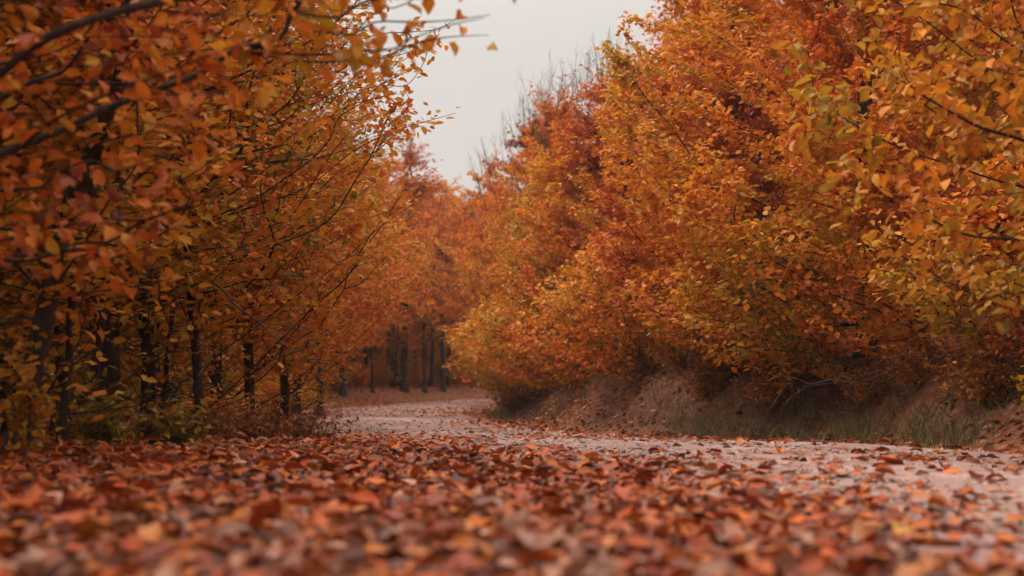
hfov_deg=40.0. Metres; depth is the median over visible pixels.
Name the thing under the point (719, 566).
fallen leaf
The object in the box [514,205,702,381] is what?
beech sapling
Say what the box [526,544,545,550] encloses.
fallen leaf
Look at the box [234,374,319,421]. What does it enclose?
bush
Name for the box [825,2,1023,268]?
beech tree
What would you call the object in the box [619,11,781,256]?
beech tree
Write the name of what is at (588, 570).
fallen leaf
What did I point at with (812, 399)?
dead branch
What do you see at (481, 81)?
sky
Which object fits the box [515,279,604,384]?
beech sapling
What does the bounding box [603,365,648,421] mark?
dead branch
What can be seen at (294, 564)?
fallen leaf
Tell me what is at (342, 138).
beech tree
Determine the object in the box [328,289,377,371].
beech tree
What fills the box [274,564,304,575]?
fallen leaf
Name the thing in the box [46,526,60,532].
fallen leaf
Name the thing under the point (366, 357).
beech tree
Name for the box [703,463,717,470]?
fallen leaf
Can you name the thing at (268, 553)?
fallen leaf
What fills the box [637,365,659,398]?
dead branch
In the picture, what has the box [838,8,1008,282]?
beech tree
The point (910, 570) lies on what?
fallen leaf
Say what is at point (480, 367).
beech sapling
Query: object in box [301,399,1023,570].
road
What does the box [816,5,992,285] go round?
beech tree
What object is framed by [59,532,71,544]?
fallen leaf
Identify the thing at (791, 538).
fallen leaf
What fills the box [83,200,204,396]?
beech tree
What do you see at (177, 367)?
beech tree
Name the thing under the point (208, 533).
fallen leaf
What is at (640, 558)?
fallen leaf
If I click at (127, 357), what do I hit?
beech tree
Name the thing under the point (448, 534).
fallen leaf
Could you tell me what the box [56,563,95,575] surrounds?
fallen leaf
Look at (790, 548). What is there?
fallen leaf
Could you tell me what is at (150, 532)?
fallen leaf
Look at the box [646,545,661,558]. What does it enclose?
fallen leaf
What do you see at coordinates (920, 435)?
grass
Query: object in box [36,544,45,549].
fallen leaf
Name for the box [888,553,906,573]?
fallen leaf
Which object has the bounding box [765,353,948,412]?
dead branch
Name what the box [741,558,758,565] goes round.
fallen leaf
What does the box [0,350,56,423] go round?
bush
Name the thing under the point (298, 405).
beech tree
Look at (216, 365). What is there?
beech tree
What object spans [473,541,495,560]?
fallen leaf
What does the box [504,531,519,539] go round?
fallen leaf
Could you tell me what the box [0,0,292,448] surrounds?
beech tree
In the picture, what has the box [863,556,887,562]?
fallen leaf
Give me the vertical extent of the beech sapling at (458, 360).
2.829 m
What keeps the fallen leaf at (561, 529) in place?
on the leaf carpet
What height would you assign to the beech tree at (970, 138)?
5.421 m
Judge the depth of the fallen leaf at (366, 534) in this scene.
3.29 m
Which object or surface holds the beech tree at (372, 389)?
on the ground at (832, 391)
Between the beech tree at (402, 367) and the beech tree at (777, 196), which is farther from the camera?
the beech tree at (402, 367)
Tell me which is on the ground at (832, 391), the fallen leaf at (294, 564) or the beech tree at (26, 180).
the beech tree at (26, 180)
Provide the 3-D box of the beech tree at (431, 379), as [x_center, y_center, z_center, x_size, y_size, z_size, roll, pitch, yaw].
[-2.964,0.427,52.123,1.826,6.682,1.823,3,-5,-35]
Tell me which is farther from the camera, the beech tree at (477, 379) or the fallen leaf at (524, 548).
the beech tree at (477, 379)
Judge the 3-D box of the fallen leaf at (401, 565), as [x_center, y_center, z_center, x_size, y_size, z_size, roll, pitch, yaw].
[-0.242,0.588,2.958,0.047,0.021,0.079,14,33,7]
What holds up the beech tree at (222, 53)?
on the ground at (832, 391)
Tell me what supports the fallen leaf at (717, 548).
on the leaf carpet
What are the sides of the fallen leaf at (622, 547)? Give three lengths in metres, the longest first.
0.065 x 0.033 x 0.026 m
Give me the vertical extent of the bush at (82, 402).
0.539 m
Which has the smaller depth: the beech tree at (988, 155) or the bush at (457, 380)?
the beech tree at (988, 155)
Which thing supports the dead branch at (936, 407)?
attached to the ground at (832, 391)
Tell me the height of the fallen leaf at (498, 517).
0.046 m
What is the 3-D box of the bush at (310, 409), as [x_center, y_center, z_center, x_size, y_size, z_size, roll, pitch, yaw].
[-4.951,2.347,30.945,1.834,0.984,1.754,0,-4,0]
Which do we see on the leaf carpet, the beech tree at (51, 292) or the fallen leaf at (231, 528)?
the fallen leaf at (231, 528)
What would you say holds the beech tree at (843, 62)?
on the ground at (832, 391)
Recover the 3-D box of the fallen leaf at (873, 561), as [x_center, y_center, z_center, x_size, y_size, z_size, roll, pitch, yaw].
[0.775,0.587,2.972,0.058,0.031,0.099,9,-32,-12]
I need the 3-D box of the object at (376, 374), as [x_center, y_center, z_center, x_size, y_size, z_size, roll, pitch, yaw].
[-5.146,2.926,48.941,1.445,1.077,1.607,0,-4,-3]
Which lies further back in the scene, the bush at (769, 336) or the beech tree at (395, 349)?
the beech tree at (395, 349)
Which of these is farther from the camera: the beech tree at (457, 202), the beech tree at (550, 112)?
the beech tree at (457, 202)
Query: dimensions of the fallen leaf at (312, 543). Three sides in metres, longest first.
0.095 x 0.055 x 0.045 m
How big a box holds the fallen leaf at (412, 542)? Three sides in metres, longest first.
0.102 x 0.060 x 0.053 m
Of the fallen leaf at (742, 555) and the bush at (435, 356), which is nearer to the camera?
the fallen leaf at (742, 555)
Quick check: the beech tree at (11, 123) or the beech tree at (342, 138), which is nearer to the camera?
the beech tree at (11, 123)
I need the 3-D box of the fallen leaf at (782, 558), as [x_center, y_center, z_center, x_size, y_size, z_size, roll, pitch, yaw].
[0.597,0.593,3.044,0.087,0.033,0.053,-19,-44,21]
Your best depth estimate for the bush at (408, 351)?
63.36 m
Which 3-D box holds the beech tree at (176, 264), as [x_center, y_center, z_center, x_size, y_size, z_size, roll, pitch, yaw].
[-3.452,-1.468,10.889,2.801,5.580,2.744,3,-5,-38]
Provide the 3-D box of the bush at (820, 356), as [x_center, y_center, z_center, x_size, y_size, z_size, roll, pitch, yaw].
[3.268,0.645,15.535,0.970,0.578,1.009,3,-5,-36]
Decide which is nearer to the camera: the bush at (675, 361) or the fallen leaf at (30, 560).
the fallen leaf at (30, 560)
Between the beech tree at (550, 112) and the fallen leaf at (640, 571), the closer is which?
the fallen leaf at (640, 571)
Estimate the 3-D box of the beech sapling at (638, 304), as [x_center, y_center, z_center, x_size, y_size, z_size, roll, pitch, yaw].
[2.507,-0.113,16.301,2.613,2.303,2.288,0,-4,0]
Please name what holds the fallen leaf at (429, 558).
on the leaf carpet
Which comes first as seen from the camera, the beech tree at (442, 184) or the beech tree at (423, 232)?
the beech tree at (423, 232)
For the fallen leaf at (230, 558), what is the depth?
3.03 m
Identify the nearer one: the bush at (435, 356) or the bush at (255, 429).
the bush at (255, 429)
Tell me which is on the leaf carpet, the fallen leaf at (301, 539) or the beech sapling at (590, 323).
the fallen leaf at (301, 539)
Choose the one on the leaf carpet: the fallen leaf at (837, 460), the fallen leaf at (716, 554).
the fallen leaf at (716, 554)
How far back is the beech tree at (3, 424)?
12.73 m
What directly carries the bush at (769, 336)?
on the ground at (832, 391)
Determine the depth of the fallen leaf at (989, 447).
9.74 m
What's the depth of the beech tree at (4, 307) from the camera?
9.50 m
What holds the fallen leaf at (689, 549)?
on the leaf carpet
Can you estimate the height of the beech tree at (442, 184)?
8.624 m
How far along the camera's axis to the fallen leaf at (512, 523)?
3.46 m
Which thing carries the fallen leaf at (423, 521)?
on the ground at (832, 391)
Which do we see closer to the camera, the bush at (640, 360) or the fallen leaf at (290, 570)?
the fallen leaf at (290, 570)
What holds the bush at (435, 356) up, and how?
on the ground at (832, 391)
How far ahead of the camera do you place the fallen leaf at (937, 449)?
8.97 m
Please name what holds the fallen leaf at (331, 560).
on the leaf carpet
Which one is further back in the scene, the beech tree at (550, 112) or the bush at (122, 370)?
the beech tree at (550, 112)
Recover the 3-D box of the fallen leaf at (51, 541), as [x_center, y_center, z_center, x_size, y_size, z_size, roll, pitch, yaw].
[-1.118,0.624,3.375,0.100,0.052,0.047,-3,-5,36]
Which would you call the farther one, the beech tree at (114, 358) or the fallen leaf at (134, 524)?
the beech tree at (114, 358)
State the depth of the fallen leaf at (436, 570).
2.92 m
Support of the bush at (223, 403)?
on the ground at (832, 391)
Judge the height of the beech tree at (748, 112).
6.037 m
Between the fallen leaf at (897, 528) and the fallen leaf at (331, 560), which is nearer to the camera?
the fallen leaf at (331, 560)
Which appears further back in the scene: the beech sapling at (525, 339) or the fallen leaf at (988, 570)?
the beech sapling at (525, 339)
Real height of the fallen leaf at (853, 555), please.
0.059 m
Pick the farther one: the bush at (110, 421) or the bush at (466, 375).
the bush at (466, 375)
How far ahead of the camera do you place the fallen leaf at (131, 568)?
2.80 m
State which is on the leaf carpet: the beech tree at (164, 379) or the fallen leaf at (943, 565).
the fallen leaf at (943, 565)
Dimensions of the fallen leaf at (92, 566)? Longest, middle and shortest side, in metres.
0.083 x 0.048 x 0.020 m
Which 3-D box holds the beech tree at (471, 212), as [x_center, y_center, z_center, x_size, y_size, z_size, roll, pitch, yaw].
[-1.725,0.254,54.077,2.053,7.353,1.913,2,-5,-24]
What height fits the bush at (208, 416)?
0.460 m
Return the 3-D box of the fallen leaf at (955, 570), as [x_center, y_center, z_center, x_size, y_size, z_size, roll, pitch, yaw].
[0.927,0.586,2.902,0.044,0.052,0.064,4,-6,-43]
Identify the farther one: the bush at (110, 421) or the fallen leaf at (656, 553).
the bush at (110, 421)
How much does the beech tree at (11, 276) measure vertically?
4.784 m
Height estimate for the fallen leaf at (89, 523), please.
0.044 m
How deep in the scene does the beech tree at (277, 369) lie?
20.62 m
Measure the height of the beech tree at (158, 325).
4.991 m
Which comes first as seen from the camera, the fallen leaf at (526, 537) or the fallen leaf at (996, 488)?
the fallen leaf at (526, 537)
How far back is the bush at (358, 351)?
65.58 m
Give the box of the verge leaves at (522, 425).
[438,365,613,430]
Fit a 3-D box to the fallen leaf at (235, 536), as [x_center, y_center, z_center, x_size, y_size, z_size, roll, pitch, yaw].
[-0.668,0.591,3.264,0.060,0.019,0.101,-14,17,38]
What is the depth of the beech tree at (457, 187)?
59.09 m
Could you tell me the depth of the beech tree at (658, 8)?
27.11 m
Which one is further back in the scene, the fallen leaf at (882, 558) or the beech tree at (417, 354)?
the beech tree at (417, 354)
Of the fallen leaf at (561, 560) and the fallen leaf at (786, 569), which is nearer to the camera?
the fallen leaf at (561, 560)
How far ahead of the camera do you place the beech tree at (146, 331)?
12.07 m
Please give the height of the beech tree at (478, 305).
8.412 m
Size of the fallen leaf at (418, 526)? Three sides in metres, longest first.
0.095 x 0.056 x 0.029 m
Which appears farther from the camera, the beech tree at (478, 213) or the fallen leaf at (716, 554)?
the beech tree at (478, 213)
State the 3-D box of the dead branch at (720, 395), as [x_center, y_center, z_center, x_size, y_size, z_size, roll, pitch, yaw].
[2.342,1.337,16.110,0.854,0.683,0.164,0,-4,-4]
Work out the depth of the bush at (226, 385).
32.20 m
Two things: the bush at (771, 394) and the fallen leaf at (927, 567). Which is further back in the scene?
the bush at (771, 394)
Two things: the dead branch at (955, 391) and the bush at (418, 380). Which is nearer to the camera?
the dead branch at (955, 391)
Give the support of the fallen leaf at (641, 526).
on the leaf carpet
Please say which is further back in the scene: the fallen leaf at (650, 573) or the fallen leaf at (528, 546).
the fallen leaf at (528, 546)
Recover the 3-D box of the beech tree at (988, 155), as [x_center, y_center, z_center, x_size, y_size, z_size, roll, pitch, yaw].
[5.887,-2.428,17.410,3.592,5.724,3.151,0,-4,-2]
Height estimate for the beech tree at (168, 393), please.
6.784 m
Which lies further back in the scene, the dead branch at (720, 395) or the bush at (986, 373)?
the dead branch at (720, 395)
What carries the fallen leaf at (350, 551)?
on the leaf carpet
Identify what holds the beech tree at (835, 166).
on the ground at (832, 391)
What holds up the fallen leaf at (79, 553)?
on the leaf carpet
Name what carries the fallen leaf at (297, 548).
on the leaf carpet
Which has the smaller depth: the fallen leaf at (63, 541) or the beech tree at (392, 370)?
the fallen leaf at (63, 541)
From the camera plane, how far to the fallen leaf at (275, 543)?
3.16 m
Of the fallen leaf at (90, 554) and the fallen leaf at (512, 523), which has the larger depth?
the fallen leaf at (512, 523)
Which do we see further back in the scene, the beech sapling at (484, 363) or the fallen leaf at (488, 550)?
the beech sapling at (484, 363)
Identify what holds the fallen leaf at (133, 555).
on the leaf carpet
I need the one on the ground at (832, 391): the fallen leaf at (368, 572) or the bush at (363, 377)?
the bush at (363, 377)
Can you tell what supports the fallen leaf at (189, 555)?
on the leaf carpet
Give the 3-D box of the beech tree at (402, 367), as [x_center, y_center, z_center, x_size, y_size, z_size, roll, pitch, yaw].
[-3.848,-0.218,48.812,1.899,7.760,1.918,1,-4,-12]
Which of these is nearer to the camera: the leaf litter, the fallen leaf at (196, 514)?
the fallen leaf at (196, 514)
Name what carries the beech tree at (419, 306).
on the ground at (832, 391)
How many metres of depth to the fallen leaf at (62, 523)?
3.49 m
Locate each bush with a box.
[0,319,79,457]
[0,325,22,382]
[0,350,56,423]
[22,338,140,425]
[42,377,178,438]
[56,371,156,446]
[134,393,270,435]
[136,398,221,445]
[160,359,203,395]
[174,397,341,442]
[177,378,281,433]
[190,356,240,391]
[209,372,243,399]
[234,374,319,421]
[255,373,326,410]
[256,405,358,437]
[302,368,338,390]
[329,375,351,389]
[338,361,374,387]
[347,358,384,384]
[350,340,384,366]
[368,347,399,370]
[376,340,439,362]
[407,362,429,385]
[418,346,455,369]
[427,352,455,380]
[434,348,473,368]
[445,368,469,384]
[450,365,473,385]
[484,383,542,410]
[537,368,569,389]
[599,331,666,375]
[641,335,711,370]
[666,353,742,396]
[676,334,759,378]
[683,316,765,370]
[726,360,812,410]
[743,325,835,363]
[771,327,851,368]
[825,360,899,403]
[870,338,962,390]
[909,332,1023,406]
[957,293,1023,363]
[1010,365,1023,406]
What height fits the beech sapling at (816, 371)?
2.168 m
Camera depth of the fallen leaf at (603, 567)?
2.77 m
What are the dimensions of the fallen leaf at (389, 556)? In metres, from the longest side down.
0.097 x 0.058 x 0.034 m
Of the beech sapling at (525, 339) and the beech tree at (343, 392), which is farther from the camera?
the beech tree at (343, 392)
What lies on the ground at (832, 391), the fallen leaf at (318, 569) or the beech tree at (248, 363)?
the beech tree at (248, 363)
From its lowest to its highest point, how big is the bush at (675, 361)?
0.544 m
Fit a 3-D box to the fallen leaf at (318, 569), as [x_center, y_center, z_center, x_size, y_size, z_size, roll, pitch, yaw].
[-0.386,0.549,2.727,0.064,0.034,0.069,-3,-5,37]
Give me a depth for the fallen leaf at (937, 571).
2.69 m
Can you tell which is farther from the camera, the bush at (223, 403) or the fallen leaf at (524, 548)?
the bush at (223, 403)
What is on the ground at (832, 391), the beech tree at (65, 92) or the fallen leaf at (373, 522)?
the beech tree at (65, 92)
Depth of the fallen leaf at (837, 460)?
7.23 m
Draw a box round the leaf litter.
[0,276,1023,452]
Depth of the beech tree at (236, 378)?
17.34 m
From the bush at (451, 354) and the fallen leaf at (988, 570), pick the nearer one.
the fallen leaf at (988, 570)
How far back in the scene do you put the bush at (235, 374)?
33.01 m
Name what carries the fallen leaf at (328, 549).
on the leaf carpet
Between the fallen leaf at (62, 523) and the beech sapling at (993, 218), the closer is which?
the fallen leaf at (62, 523)
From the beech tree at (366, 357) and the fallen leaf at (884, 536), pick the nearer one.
the fallen leaf at (884, 536)
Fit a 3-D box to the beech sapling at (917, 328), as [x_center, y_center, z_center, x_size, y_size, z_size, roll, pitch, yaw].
[3.411,-0.596,13.413,2.783,2.628,2.353,0,-4,0]
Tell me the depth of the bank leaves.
15.09 m
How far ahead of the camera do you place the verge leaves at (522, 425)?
24.07 m
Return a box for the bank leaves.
[465,327,1023,450]
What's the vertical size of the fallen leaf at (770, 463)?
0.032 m
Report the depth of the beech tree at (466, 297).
56.79 m
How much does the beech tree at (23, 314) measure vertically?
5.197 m
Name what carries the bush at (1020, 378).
on the ground at (832, 391)
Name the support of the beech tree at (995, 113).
on the ground at (832, 391)
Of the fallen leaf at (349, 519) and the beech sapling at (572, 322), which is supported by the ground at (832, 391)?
the beech sapling at (572, 322)
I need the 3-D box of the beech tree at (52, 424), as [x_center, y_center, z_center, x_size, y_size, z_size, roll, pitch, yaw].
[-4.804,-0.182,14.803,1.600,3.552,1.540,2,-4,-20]
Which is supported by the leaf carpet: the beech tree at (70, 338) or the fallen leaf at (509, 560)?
the fallen leaf at (509, 560)
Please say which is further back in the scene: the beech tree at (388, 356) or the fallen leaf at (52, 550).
the beech tree at (388, 356)
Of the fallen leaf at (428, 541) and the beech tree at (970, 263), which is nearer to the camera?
the fallen leaf at (428, 541)
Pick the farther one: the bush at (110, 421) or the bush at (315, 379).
the bush at (315, 379)
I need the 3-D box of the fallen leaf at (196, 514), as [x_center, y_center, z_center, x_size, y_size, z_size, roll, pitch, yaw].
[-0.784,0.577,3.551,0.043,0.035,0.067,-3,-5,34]
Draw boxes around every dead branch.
[212,282,342,381]
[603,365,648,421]
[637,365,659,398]
[678,375,751,427]
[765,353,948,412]
[768,372,809,438]
[792,379,825,426]
[899,366,970,439]
[938,358,981,433]
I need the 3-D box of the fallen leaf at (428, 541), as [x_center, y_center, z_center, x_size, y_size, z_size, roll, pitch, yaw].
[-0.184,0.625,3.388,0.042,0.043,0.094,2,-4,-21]
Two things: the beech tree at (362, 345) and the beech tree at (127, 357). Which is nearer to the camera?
the beech tree at (127, 357)
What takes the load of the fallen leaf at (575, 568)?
on the leaf carpet
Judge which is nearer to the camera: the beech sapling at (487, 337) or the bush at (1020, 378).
the bush at (1020, 378)
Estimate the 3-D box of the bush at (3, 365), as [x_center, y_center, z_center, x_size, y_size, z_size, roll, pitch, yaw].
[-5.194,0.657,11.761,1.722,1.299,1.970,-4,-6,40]
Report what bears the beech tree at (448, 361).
on the ground at (832, 391)
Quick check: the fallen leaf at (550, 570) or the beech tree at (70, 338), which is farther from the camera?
the beech tree at (70, 338)
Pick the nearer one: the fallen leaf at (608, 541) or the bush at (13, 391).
the fallen leaf at (608, 541)
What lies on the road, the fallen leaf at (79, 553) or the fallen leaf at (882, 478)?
the fallen leaf at (882, 478)
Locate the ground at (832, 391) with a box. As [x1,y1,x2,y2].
[0,255,1023,575]
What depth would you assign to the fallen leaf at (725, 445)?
9.42 m
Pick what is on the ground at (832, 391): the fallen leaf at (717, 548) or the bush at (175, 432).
the bush at (175, 432)
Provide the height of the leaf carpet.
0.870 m
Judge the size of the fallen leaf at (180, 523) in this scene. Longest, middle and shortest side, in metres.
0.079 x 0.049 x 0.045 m
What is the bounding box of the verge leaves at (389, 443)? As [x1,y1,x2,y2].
[0,384,613,452]
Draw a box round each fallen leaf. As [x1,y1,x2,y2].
[12,551,46,570]
[23,529,48,542]
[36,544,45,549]
[41,538,57,544]
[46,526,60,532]
[48,518,73,528]
[49,544,65,556]
[51,545,67,551]
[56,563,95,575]
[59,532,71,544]
[74,517,110,533]
[76,549,87,559]
[76,551,93,556]
[84,562,102,570]
[99,532,127,547]
[108,559,140,575]
[118,514,137,532]
[121,552,144,567]
[122,519,145,530]
[137,521,160,541]
[149,566,183,575]
[152,564,179,575]
[157,509,172,526]
[165,514,188,536]
[184,552,202,561]
[188,509,215,521]
[196,524,215,531]
[201,527,219,541]
[211,532,238,557]
[217,522,251,539]
[227,553,256,562]
[232,552,254,567]
[233,547,258,554]
[246,539,261,551]
[249,530,281,545]
[257,550,279,556]
[266,539,282,559]
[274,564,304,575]
[291,534,307,552]
[291,542,306,556]
[291,558,302,569]
[301,562,336,575]
[303,527,333,539]
[309,537,315,547]
[314,556,337,564]
[315,541,332,561]
[338,545,373,560]
[342,514,360,525]
[343,526,374,542]
[354,515,388,529]
[354,568,378,575]
[374,524,399,543]
[382,548,397,560]
[387,559,407,574]
[396,528,421,560]
[404,521,429,537]
[407,518,426,535]
[418,551,445,569]
[422,538,440,546]
[430,568,456,572]
[440,524,456,542]
[459,527,489,535]
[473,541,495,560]
[491,523,514,532]
[492,512,514,522]
[493,519,521,530]
[496,556,521,569]
[500,518,523,528]
[501,534,525,553]
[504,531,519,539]
[516,530,535,543]
[517,568,526,575]
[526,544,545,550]
[542,562,562,575]
[545,522,564,533]
[550,558,572,568]
[551,517,574,535]
[562,557,597,575]
[579,553,600,575]
[581,550,599,558]
[591,560,621,575]
[601,534,615,546]
[605,568,626,575]
[616,544,629,556]
[630,520,650,533]
[631,571,658,575]
[636,557,647,566]
[637,566,654,575]
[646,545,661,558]
[683,544,700,555]
[696,547,720,567]
[696,556,738,575]
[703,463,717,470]
[713,547,725,552]
[715,526,731,541]
[723,443,731,447]
[730,551,747,562]
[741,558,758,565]
[765,542,799,554]
[767,461,775,465]
[773,550,806,568]
[779,563,794,572]
[783,531,804,543]
[791,531,812,546]
[800,544,825,553]
[811,526,831,542]
[831,457,844,463]
[839,567,847,575]
[842,552,857,570]
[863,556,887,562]
[864,554,890,575]
[873,476,886,483]
[877,530,893,553]
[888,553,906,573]
[892,522,912,533]
[895,555,912,563]
[895,563,924,575]
[905,551,926,564]
[915,470,929,474]
[916,552,932,574]
[916,553,946,574]
[923,560,950,574]
[923,567,953,575]
[932,447,941,452]
[949,558,964,575]
[979,567,1003,575]
[984,445,995,449]
[985,485,1004,492]
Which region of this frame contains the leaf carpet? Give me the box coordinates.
[0,438,1023,575]
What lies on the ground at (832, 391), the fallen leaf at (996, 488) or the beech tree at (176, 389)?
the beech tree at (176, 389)
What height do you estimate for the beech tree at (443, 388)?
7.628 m
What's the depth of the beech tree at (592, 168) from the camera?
24.48 m
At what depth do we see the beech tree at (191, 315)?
11.93 m
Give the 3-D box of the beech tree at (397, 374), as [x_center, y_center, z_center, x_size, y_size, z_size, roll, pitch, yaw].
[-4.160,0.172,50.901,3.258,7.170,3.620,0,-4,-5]
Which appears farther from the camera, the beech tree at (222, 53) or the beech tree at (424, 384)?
the beech tree at (424, 384)
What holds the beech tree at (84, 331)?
on the ground at (832, 391)
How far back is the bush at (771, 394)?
15.31 m
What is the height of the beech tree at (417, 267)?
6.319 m
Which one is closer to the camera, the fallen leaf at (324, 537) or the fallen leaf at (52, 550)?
the fallen leaf at (52, 550)
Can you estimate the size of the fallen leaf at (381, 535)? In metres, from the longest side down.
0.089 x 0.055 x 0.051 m
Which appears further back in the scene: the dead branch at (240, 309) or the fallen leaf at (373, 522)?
the dead branch at (240, 309)
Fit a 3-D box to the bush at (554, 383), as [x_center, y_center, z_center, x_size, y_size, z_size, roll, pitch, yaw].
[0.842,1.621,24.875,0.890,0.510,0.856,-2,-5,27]
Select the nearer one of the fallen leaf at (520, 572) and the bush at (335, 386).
the fallen leaf at (520, 572)
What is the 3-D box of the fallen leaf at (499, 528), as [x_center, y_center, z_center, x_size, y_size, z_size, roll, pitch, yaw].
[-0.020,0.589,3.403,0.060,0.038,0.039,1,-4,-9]
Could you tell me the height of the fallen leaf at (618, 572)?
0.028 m
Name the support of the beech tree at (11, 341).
on the ground at (832, 391)
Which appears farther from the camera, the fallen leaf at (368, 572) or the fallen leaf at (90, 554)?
the fallen leaf at (90, 554)
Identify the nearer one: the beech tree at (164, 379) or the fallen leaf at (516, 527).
the fallen leaf at (516, 527)
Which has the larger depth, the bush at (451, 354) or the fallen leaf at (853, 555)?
the bush at (451, 354)
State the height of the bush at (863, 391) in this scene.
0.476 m
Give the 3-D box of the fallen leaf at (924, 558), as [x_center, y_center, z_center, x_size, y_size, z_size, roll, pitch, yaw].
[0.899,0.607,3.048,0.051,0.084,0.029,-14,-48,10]
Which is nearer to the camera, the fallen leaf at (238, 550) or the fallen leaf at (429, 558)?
the fallen leaf at (429, 558)
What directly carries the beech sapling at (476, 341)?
on the ground at (832, 391)
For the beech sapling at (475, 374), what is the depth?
30.15 m
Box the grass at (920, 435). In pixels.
[476,335,1023,449]
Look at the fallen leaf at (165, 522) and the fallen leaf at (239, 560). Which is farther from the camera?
the fallen leaf at (165, 522)
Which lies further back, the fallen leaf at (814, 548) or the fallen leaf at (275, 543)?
the fallen leaf at (814, 548)
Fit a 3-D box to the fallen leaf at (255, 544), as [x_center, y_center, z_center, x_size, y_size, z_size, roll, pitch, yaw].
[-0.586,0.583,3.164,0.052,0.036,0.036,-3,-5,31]
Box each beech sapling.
[439,277,513,390]
[451,281,556,394]
[454,247,584,389]
[456,324,536,402]
[461,321,556,389]
[466,331,506,393]
[507,256,642,387]
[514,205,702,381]
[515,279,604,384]
[541,233,663,367]
[616,187,829,372]
[638,254,747,365]
[658,195,859,393]
[726,101,1020,360]
[856,151,1023,366]
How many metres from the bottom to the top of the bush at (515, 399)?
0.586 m
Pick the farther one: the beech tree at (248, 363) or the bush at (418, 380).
the bush at (418, 380)
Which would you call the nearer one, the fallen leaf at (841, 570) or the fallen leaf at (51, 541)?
the fallen leaf at (841, 570)
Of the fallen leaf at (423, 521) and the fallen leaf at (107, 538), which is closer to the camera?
the fallen leaf at (107, 538)
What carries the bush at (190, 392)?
on the ground at (832, 391)
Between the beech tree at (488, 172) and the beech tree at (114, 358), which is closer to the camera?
the beech tree at (114, 358)
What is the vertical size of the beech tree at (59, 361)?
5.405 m
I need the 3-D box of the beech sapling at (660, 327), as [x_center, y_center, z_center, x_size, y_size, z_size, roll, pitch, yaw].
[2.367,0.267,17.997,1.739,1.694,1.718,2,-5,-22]
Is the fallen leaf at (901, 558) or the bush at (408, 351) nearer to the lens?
the fallen leaf at (901, 558)
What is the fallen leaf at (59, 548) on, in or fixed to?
on the leaf carpet
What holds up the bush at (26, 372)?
on the ground at (832, 391)
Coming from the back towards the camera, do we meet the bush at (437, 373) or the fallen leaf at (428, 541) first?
the bush at (437, 373)
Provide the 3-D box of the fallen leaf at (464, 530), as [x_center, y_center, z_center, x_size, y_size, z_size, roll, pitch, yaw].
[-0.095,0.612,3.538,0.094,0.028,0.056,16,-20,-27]
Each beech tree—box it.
[0,0,151,366]
[0,0,213,443]
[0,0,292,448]
[0,0,460,431]
[0,0,515,325]
[0,2,111,401]
[0,5,260,404]
[0,8,153,402]
[0,15,222,438]
[0,21,39,295]
[0,141,94,431]
[2,10,100,322]
[2,100,234,403]
[2,260,47,401]
[2,265,95,429]
[3,129,173,401]
[3,201,44,378]
[11,277,140,413]
[30,0,448,434]
[64,5,258,394]
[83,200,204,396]
[86,57,264,430]
[114,0,443,433]
[120,239,234,404]
[121,157,262,414]
[126,144,265,401]
[130,0,398,406]
[166,0,430,427]
[167,316,175,403]
[177,135,306,397]
[222,111,428,428]
[241,147,422,420]
[273,153,437,414]
[312,105,386,311]
[325,107,437,397]
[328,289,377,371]
[338,242,387,362]
[359,142,406,393]
[361,242,373,386]
[363,225,432,387]
[366,128,472,393]
[373,200,438,386]
[376,147,443,368]
[377,197,460,357]
[381,183,400,386]
[384,173,426,391]
[385,226,444,385]
[387,337,434,362]
[388,166,470,374]
[390,82,600,371]
[408,177,449,392]
[414,181,475,384]
[421,210,481,387]
[426,217,453,387]
[431,187,468,392]
[435,196,486,384]
[446,175,469,359]
[450,45,669,392]
[456,201,486,387]
[465,191,501,333]
[465,213,492,387]
[474,173,598,344]
[481,149,515,283]
[482,28,706,377]
[580,0,774,265]
[589,0,881,359]
[593,0,1023,383]
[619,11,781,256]
[648,0,857,210]
[765,6,855,240]
[771,0,1023,320]
[771,0,1023,334]
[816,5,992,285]
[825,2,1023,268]
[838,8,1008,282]
[840,0,1023,313]
[936,0,1023,184]
[951,90,1005,265]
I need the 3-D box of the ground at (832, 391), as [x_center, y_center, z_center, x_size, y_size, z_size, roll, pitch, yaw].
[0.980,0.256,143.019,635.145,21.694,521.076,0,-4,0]
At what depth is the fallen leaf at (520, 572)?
2.72 m
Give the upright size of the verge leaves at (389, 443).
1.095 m
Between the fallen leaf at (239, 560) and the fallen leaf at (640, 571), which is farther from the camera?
the fallen leaf at (239, 560)
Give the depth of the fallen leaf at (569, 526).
3.49 m
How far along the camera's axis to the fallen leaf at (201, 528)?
3.54 m
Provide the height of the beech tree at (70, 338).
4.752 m
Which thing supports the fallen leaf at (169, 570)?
on the leaf carpet
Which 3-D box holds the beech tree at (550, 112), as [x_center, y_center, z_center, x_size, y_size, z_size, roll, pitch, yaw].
[1.328,-1.524,31.024,5.296,7.975,5.267,0,-4,0]
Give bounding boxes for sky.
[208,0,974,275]
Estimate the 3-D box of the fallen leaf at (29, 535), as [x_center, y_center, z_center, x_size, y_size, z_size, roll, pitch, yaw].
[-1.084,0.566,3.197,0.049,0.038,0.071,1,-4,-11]
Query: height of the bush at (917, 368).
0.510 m
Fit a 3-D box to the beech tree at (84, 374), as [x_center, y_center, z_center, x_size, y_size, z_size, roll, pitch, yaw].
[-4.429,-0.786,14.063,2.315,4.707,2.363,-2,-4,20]
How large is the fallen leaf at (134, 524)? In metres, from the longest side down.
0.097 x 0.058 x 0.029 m
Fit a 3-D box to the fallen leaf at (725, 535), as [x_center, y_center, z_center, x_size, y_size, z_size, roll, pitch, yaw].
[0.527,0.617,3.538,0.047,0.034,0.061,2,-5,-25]

